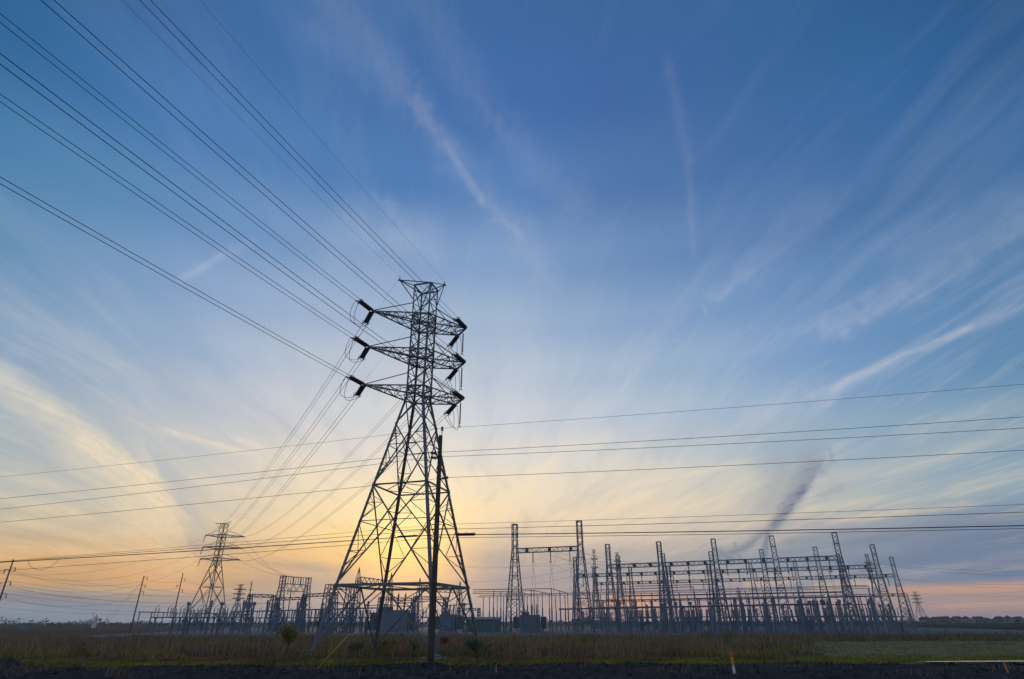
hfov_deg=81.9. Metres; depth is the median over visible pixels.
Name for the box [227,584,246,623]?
transmission tower
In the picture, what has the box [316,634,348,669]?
guy wire
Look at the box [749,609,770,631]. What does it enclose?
circuit breaker
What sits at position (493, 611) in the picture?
bus support
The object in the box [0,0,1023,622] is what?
sky
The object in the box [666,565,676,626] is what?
gantry column
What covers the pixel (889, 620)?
circuit breaker
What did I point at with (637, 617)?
surge arrester
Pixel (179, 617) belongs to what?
disconnect switch
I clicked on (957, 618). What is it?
house
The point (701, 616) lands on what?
disconnect switch
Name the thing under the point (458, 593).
gantry column
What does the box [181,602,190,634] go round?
instrument transformer
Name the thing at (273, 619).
instrument transformer
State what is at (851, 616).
disconnect switch
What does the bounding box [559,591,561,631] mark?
bus support
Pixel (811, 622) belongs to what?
circuit breaker
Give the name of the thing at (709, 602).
instrument transformer
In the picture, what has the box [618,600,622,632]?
surge arrester
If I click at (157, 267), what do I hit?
power line
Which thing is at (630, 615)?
bus support
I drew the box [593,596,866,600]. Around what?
bus tube
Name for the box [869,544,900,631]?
gantry column
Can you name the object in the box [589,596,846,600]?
bus tube
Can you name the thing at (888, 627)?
control cabinet
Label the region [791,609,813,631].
circuit breaker
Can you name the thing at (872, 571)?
lattice tower
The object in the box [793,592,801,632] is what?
bus support
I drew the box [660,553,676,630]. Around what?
gantry column
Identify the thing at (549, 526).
overhead cable
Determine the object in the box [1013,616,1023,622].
house
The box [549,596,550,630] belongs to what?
bus support
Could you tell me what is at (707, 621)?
circuit breaker
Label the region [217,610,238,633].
circuit breaker
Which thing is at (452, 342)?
insulator string
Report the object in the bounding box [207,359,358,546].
power line
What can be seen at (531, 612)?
bus support
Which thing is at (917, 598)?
transmission tower
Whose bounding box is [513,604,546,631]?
power transformer
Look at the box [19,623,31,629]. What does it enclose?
shed
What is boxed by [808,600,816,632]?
instrument transformer
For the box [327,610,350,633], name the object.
circuit breaker
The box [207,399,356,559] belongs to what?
power line
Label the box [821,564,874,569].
gantry beam
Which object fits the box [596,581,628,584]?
gantry beam
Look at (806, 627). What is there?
bus support
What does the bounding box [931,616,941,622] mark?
house
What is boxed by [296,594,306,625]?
gantry column
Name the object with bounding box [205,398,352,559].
power line
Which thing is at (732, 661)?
marker post
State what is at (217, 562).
transmission tower
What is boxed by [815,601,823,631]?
surge arrester
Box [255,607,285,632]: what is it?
disconnect switch
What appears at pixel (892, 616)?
disconnect switch
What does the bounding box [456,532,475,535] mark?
splice case
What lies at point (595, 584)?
gantry column
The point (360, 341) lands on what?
insulator string
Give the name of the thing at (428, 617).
instrument transformer
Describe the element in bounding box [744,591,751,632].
bus support
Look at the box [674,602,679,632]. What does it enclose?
instrument transformer
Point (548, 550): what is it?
gantry beam
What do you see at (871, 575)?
gantry beam
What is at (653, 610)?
bus support
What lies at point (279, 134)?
power line
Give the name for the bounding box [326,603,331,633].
instrument transformer
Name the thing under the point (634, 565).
gantry beam
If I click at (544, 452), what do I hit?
power line
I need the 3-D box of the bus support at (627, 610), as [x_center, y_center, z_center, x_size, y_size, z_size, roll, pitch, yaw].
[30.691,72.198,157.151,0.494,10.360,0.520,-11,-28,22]
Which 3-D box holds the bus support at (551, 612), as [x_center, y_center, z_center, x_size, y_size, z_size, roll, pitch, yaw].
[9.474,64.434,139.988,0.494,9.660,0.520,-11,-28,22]
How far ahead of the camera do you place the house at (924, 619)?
554.53 m
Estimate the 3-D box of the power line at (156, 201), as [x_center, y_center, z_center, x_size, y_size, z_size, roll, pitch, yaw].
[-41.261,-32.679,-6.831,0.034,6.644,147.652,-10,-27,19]
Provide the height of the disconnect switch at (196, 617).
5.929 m
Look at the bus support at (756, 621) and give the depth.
105.36 m
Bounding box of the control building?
[465,617,501,631]
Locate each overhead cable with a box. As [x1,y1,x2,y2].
[0,504,1023,561]
[0,525,1023,562]
[2,528,1023,570]
[3,512,1021,561]
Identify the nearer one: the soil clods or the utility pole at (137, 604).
the soil clods
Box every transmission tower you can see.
[179,522,242,629]
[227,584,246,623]
[293,279,478,659]
[590,549,603,626]
[614,552,625,625]
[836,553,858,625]
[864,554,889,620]
[910,592,926,618]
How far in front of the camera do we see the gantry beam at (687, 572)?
165.36 m
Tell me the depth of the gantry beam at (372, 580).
187.71 m
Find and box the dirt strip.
[0,657,1023,678]
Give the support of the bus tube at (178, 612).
on the bus support at (174, 624)
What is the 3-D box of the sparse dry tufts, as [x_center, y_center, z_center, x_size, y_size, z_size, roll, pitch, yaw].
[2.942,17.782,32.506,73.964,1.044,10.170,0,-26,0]
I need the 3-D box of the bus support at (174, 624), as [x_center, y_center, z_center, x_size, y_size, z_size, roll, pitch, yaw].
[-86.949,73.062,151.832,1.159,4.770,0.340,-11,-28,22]
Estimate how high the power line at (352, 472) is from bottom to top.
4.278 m
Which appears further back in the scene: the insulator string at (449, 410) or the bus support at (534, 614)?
the bus support at (534, 614)
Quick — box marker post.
[730,652,735,673]
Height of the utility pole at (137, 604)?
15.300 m
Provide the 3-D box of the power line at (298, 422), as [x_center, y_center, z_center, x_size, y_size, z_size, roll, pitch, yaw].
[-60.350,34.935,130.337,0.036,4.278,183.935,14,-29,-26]
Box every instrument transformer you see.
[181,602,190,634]
[215,602,223,634]
[248,602,255,633]
[270,602,277,634]
[301,604,306,632]
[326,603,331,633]
[349,604,354,632]
[427,603,429,632]
[462,603,465,632]
[602,606,605,629]
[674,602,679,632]
[688,602,694,632]
[708,601,714,631]
[796,600,804,632]
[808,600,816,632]
[812,600,820,633]
[837,599,846,632]
[878,604,885,629]
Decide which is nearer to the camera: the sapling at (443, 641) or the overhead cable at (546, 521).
the overhead cable at (546, 521)
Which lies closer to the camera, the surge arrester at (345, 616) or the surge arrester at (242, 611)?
the surge arrester at (242, 611)
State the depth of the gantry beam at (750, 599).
227.92 m
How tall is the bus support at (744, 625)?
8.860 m
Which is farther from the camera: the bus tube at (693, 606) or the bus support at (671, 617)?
the bus support at (671, 617)
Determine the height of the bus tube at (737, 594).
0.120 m
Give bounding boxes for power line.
[0,13,359,298]
[0,22,354,299]
[0,53,454,390]
[0,64,448,390]
[0,94,355,336]
[0,177,350,375]
[0,183,345,376]
[0,417,1018,498]
[1,102,349,336]
[1,589,263,603]
[2,569,237,595]
[3,384,1020,476]
[3,579,253,596]
[3,599,264,611]
[4,593,257,606]
[5,428,1018,508]
[7,450,1021,521]
[10,552,194,580]
[41,0,449,352]
[54,0,455,352]
[140,0,452,317]
[151,1,423,282]
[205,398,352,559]
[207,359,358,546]
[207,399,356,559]
[208,324,362,534]
[211,361,361,545]
[217,329,363,529]
[240,420,437,560]
[241,416,446,560]
[243,381,444,548]
[245,381,448,548]
[247,352,446,536]
[249,352,442,535]
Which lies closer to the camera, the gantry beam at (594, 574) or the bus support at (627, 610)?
the bus support at (627, 610)
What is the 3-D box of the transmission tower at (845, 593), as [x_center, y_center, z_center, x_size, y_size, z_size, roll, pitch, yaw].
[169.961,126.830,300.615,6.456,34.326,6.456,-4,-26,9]
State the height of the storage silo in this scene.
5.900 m
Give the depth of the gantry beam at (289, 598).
162.78 m
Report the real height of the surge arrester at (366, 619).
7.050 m
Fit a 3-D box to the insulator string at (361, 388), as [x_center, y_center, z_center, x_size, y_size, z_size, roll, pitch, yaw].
[-14.193,4.850,55.043,0.763,0.691,2.364,14,-29,-26]
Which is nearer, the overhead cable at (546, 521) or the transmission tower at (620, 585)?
the overhead cable at (546, 521)
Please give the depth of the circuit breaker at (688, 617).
151.17 m
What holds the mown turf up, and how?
on the ground at (77, 629)
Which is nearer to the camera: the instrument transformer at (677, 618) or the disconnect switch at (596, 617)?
the instrument transformer at (677, 618)
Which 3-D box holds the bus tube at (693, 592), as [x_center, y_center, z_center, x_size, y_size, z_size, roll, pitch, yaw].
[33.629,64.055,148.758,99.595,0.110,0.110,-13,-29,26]
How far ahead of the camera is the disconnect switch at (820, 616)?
137.33 m
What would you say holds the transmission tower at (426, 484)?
on the ground at (77, 629)
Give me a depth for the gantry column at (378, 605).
171.11 m
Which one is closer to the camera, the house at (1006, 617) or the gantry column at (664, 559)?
the gantry column at (664, 559)
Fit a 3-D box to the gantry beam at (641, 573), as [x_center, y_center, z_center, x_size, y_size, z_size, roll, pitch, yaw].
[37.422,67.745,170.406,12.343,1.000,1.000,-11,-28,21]
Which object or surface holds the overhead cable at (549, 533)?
attached to the utility pole at (432, 624)
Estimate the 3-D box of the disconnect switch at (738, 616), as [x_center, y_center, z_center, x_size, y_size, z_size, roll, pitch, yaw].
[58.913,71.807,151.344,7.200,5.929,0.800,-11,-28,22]
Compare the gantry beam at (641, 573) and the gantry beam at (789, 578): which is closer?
the gantry beam at (641, 573)
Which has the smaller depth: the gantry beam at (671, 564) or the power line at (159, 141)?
the power line at (159, 141)
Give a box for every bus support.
[145,613,151,633]
[171,613,176,632]
[493,591,493,631]
[500,598,500,631]
[503,597,503,630]
[531,590,531,631]
[533,595,534,631]
[542,592,543,631]
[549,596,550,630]
[551,589,552,632]
[555,595,556,631]
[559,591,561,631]
[564,595,566,631]
[567,593,569,630]
[578,609,582,632]
[600,594,602,631]
[607,609,611,633]
[625,589,628,622]
[629,597,631,631]
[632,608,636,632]
[640,593,644,631]
[651,593,654,626]
[655,608,660,633]
[662,586,667,631]
[669,595,675,631]
[679,594,685,631]
[684,607,689,634]
[694,592,698,622]
[706,592,712,631]
[712,607,718,633]
[718,597,723,632]
[723,594,728,631]
[739,591,747,632]
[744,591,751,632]
[752,606,759,633]
[762,591,772,632]
[769,593,776,631]
[781,605,789,633]
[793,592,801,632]
[798,590,809,632]
[812,605,820,633]
[826,589,838,632]
[835,593,843,631]
[868,588,881,632]
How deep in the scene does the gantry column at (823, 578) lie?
152.42 m
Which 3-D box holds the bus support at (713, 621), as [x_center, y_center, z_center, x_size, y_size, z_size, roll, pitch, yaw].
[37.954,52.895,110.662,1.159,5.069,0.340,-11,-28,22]
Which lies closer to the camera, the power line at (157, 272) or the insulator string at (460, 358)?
the power line at (157, 272)
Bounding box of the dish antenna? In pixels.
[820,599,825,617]
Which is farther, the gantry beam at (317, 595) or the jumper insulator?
the gantry beam at (317, 595)
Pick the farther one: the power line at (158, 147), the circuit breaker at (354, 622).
the circuit breaker at (354, 622)
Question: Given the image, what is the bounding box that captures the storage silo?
[91,615,97,627]
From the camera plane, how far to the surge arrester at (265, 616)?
130.20 m
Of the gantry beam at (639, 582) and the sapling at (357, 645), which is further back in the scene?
the gantry beam at (639, 582)
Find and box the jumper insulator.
[459,402,460,426]
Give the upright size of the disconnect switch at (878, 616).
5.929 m
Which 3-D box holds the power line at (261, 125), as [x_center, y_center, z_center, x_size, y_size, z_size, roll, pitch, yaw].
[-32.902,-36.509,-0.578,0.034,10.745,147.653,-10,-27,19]
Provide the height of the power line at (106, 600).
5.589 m
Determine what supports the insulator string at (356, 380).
attached to the transmission tower at (426, 484)
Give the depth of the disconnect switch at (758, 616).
142.04 m
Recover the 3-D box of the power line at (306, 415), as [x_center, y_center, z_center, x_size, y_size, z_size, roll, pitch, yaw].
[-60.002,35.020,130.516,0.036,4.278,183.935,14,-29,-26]
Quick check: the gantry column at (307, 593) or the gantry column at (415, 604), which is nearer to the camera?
the gantry column at (415, 604)
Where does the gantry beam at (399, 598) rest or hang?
attached to the gantry column at (378, 605)
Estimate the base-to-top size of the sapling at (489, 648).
1.628 m
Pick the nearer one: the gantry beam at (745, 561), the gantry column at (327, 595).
the gantry beam at (745, 561)
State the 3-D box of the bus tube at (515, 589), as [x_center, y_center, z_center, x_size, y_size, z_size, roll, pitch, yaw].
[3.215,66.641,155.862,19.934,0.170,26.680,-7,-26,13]
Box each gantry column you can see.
[240,594,252,631]
[264,595,275,631]
[268,598,279,631]
[270,575,285,631]
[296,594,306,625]
[296,597,305,631]
[298,577,311,629]
[316,584,333,632]
[330,592,337,631]
[338,588,354,632]
[348,567,360,630]
[373,597,380,630]
[385,573,392,606]
[408,596,417,630]
[416,578,422,629]
[455,582,462,615]
[504,524,525,632]
[572,557,582,630]
[573,520,595,632]
[592,568,600,628]
[605,544,620,632]
[615,555,626,628]
[628,568,639,628]
[656,541,674,632]
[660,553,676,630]
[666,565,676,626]
[697,599,703,627]
[706,565,717,627]
[708,551,726,630]
[710,538,733,632]
[748,562,765,628]
[759,549,780,630]
[769,535,793,631]
[793,562,808,615]
[812,547,837,630]
[831,532,864,633]
[840,559,858,627]
[856,594,867,627]
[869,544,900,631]
[889,557,915,629]
[904,593,916,627]
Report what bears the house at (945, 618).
on the ground at (77, 629)
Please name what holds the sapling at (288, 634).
on the ground at (77, 629)
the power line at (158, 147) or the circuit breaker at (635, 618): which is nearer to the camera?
the power line at (158, 147)
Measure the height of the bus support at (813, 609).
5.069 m
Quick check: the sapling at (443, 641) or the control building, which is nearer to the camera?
the sapling at (443, 641)
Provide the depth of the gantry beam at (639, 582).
207.71 m
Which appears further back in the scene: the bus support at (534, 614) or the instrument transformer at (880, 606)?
the instrument transformer at (880, 606)
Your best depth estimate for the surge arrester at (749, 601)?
128.56 m
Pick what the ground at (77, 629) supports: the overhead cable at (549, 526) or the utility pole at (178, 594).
the utility pole at (178, 594)
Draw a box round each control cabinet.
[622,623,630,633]
[695,623,703,633]
[789,623,798,633]
[825,623,834,633]
[883,622,893,631]
[898,622,907,630]
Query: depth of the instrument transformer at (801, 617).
124.48 m
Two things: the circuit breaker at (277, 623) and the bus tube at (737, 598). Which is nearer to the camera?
the circuit breaker at (277, 623)
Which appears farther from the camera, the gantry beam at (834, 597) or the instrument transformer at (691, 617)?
the gantry beam at (834, 597)
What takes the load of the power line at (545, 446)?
attached to the utility pole at (432, 624)
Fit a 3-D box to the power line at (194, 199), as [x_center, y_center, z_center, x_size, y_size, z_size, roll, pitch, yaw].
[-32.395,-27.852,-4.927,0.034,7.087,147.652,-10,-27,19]
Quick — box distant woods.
[0,617,1023,626]
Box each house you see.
[918,616,932,622]
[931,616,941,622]
[940,616,950,622]
[951,616,961,622]
[960,616,971,622]
[971,616,985,622]
[992,616,1002,622]
[1002,615,1014,622]
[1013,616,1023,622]
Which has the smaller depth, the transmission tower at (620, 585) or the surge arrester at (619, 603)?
the surge arrester at (619, 603)
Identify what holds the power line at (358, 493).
attached to the insulator string at (449, 410)
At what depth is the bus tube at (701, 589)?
130.72 m
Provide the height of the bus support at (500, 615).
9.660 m
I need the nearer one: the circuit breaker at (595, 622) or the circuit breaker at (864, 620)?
the circuit breaker at (864, 620)
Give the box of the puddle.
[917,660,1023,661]
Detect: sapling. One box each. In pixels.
[275,621,304,653]
[346,639,367,654]
[376,634,400,650]
[404,636,420,651]
[437,635,450,645]
[456,633,489,654]
[481,636,498,652]
[578,635,592,643]
[721,629,736,637]
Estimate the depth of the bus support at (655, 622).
118.72 m
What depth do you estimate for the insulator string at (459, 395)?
56.31 m
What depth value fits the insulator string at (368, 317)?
58.32 m
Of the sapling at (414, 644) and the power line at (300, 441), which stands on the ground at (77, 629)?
the sapling at (414, 644)
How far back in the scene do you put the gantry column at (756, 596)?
191.76 m
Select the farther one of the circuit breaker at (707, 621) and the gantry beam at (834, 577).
the gantry beam at (834, 577)
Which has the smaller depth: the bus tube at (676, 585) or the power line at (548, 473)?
the power line at (548, 473)
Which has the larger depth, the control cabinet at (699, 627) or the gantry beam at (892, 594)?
the gantry beam at (892, 594)
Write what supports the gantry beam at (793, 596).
attached to the gantry column
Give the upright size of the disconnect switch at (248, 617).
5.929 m
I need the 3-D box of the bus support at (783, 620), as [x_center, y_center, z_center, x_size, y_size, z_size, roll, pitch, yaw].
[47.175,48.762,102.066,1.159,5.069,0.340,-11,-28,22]
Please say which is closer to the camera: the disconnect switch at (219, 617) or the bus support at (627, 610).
the disconnect switch at (219, 617)
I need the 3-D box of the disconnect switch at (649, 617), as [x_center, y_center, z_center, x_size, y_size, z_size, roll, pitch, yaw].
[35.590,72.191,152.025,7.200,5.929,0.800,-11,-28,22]
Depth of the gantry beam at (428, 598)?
168.29 m
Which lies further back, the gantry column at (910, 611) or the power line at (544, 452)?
the gantry column at (910, 611)
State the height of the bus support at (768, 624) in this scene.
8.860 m
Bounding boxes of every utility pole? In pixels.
[0,559,15,600]
[129,576,147,631]
[173,574,185,616]
[243,582,251,626]
[427,426,447,664]
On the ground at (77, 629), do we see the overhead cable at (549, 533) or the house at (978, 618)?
the house at (978, 618)
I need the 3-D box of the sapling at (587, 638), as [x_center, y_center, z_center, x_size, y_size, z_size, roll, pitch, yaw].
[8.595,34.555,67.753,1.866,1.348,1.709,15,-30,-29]
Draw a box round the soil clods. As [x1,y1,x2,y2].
[0,656,1023,678]
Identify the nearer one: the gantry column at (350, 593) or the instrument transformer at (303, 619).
the instrument transformer at (303, 619)
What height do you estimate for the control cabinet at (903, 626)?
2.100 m
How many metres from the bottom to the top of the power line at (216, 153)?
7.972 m
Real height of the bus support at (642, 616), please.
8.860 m
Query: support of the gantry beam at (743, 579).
attached to the gantry column at (709, 579)
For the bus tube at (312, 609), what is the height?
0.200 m
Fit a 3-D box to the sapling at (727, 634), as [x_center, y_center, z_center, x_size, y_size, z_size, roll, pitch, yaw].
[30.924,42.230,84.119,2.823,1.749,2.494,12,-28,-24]
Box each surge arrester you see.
[205,600,213,633]
[238,600,245,633]
[262,600,268,633]
[294,601,298,627]
[343,601,347,632]
[365,601,368,632]
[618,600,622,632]
[635,600,638,632]
[650,600,654,632]
[734,599,740,632]
[747,598,753,632]
[770,598,778,632]
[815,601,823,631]
[835,602,842,630]
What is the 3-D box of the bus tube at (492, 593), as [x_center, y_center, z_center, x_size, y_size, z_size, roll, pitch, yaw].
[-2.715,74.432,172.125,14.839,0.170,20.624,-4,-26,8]
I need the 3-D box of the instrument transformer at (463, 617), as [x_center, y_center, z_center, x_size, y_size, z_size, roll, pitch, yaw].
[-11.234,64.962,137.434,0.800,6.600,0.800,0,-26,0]
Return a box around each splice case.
[397,535,417,537]
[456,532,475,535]
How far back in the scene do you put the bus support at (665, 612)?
140.51 m
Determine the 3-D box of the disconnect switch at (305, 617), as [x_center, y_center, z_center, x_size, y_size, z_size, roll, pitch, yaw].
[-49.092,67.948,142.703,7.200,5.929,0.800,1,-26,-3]
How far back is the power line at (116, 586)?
256.90 m
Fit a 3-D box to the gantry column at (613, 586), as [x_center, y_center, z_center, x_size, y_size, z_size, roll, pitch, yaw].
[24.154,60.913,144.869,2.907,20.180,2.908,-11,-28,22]
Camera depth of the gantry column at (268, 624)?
163.49 m
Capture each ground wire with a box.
[122,0,399,276]
[200,0,442,279]
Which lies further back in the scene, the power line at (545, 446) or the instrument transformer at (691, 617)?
the instrument transformer at (691, 617)
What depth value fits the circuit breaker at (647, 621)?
146.54 m
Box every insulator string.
[346,375,364,384]
[351,336,369,346]
[353,385,365,397]
[356,299,373,310]
[358,347,369,359]
[362,311,373,324]
[443,405,456,415]
[445,370,458,380]
[447,336,459,347]
[450,389,464,398]
[452,353,465,362]
[453,317,466,327]
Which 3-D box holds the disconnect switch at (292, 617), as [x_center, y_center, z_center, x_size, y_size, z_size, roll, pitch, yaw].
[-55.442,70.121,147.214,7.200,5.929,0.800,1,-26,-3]
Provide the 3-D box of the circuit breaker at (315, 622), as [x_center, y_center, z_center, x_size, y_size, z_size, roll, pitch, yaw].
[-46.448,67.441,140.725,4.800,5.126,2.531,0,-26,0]
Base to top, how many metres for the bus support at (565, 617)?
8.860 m
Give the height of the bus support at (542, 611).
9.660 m
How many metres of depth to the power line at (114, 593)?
254.51 m
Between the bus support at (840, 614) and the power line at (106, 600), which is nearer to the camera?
the bus support at (840, 614)
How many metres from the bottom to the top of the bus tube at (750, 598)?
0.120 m
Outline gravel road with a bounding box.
[894,633,1023,635]
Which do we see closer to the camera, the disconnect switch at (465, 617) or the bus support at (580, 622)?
the bus support at (580, 622)
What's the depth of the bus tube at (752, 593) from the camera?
141.70 m
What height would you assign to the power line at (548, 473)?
1.866 m
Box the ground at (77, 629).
[0,621,1023,665]
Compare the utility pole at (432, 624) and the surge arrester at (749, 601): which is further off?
the surge arrester at (749, 601)
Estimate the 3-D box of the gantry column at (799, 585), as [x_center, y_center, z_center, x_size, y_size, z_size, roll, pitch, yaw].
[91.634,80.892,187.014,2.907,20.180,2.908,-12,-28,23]
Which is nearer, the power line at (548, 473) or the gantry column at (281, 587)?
the power line at (548, 473)
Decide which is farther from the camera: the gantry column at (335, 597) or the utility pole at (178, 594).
the utility pole at (178, 594)
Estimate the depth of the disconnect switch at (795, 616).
146.88 m
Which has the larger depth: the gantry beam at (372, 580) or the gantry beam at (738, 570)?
the gantry beam at (372, 580)
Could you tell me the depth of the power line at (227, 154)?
32.39 m
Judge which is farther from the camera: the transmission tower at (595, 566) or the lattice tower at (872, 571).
the lattice tower at (872, 571)
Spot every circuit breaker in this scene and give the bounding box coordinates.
[180,610,206,633]
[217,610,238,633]
[273,610,295,632]
[306,610,326,632]
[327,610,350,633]
[351,610,370,632]
[580,611,598,630]
[600,613,614,627]
[626,611,643,629]
[638,610,658,631]
[679,610,696,628]
[689,609,709,631]
[731,610,749,631]
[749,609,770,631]
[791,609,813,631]
[807,608,828,632]
[850,608,874,631]
[876,611,897,629]
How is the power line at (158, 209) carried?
attached to the insulator string at (360, 341)
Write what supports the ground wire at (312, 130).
attached to the transmission tower at (426, 484)
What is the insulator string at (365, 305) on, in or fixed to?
attached to the transmission tower at (426, 484)
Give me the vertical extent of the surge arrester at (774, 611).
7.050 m
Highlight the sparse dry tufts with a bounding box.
[0,655,1023,678]
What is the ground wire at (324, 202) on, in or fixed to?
attached to the transmission tower at (426, 484)
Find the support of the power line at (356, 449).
attached to the insulator string at (452, 342)
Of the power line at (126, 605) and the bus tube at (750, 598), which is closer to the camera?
the bus tube at (750, 598)
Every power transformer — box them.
[370,593,416,633]
[435,604,462,632]
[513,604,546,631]
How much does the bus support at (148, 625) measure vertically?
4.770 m
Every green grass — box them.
[2,653,1023,667]
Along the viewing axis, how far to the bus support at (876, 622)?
123.78 m
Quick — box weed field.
[0,628,1023,660]
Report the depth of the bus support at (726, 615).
137.07 m
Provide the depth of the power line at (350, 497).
87.34 m
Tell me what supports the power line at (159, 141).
attached to the insulator string at (365, 305)
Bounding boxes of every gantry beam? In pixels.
[253,594,272,597]
[277,597,302,600]
[282,576,306,591]
[304,592,335,596]
[359,577,390,585]
[385,597,411,600]
[416,596,445,599]
[517,546,576,552]
[577,573,616,577]
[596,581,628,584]
[610,562,657,568]
[623,571,661,575]
[632,580,662,583]
[663,560,713,566]
[666,570,710,574]
[671,579,707,582]
[675,598,697,600]
[713,578,749,581]
[716,568,761,573]
[718,558,772,564]
[735,596,771,599]
[755,576,795,580]
[767,566,816,571]
[774,595,811,598]
[778,555,836,562]
[799,575,842,579]
[815,594,855,597]
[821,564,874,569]
[848,574,891,578]
[859,593,902,596]
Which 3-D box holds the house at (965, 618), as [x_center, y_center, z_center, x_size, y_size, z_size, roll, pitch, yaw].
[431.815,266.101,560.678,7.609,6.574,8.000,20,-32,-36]
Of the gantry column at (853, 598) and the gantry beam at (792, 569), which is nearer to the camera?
the gantry column at (853, 598)
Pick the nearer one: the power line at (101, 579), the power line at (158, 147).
the power line at (158, 147)
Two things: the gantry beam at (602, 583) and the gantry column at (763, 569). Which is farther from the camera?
the gantry beam at (602, 583)
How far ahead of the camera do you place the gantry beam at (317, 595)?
162.12 m
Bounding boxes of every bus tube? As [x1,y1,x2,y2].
[145,612,250,614]
[232,607,373,611]
[473,588,565,592]
[473,592,528,594]
[477,588,866,597]
[479,590,544,592]
[480,585,866,595]
[497,586,868,595]
[559,603,814,608]
[559,604,815,609]
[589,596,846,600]
[593,586,692,590]
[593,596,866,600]
[610,596,876,600]
[620,591,843,595]
[625,592,841,596]
[635,584,714,586]
[645,592,829,595]
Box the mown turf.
[802,640,1023,663]
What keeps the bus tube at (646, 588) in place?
on the bus support at (627, 610)
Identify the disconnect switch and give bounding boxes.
[150,605,185,634]
[169,605,201,634]
[186,605,218,634]
[202,605,237,634]
[221,605,254,634]
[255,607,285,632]
[278,607,303,632]
[294,607,320,630]
[340,610,369,632]
[412,607,437,631]
[448,609,470,631]
[582,611,603,630]
[637,608,663,631]
[687,607,715,630]
[729,607,753,626]
[740,606,771,626]
[783,606,812,631]
[798,605,828,626]
[821,604,856,631]
[842,606,873,631]
[862,606,891,630]
[877,607,904,629]
[888,608,911,629]
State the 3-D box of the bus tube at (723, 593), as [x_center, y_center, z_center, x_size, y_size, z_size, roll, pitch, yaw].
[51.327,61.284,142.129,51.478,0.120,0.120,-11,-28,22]
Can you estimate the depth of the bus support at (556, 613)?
156.25 m

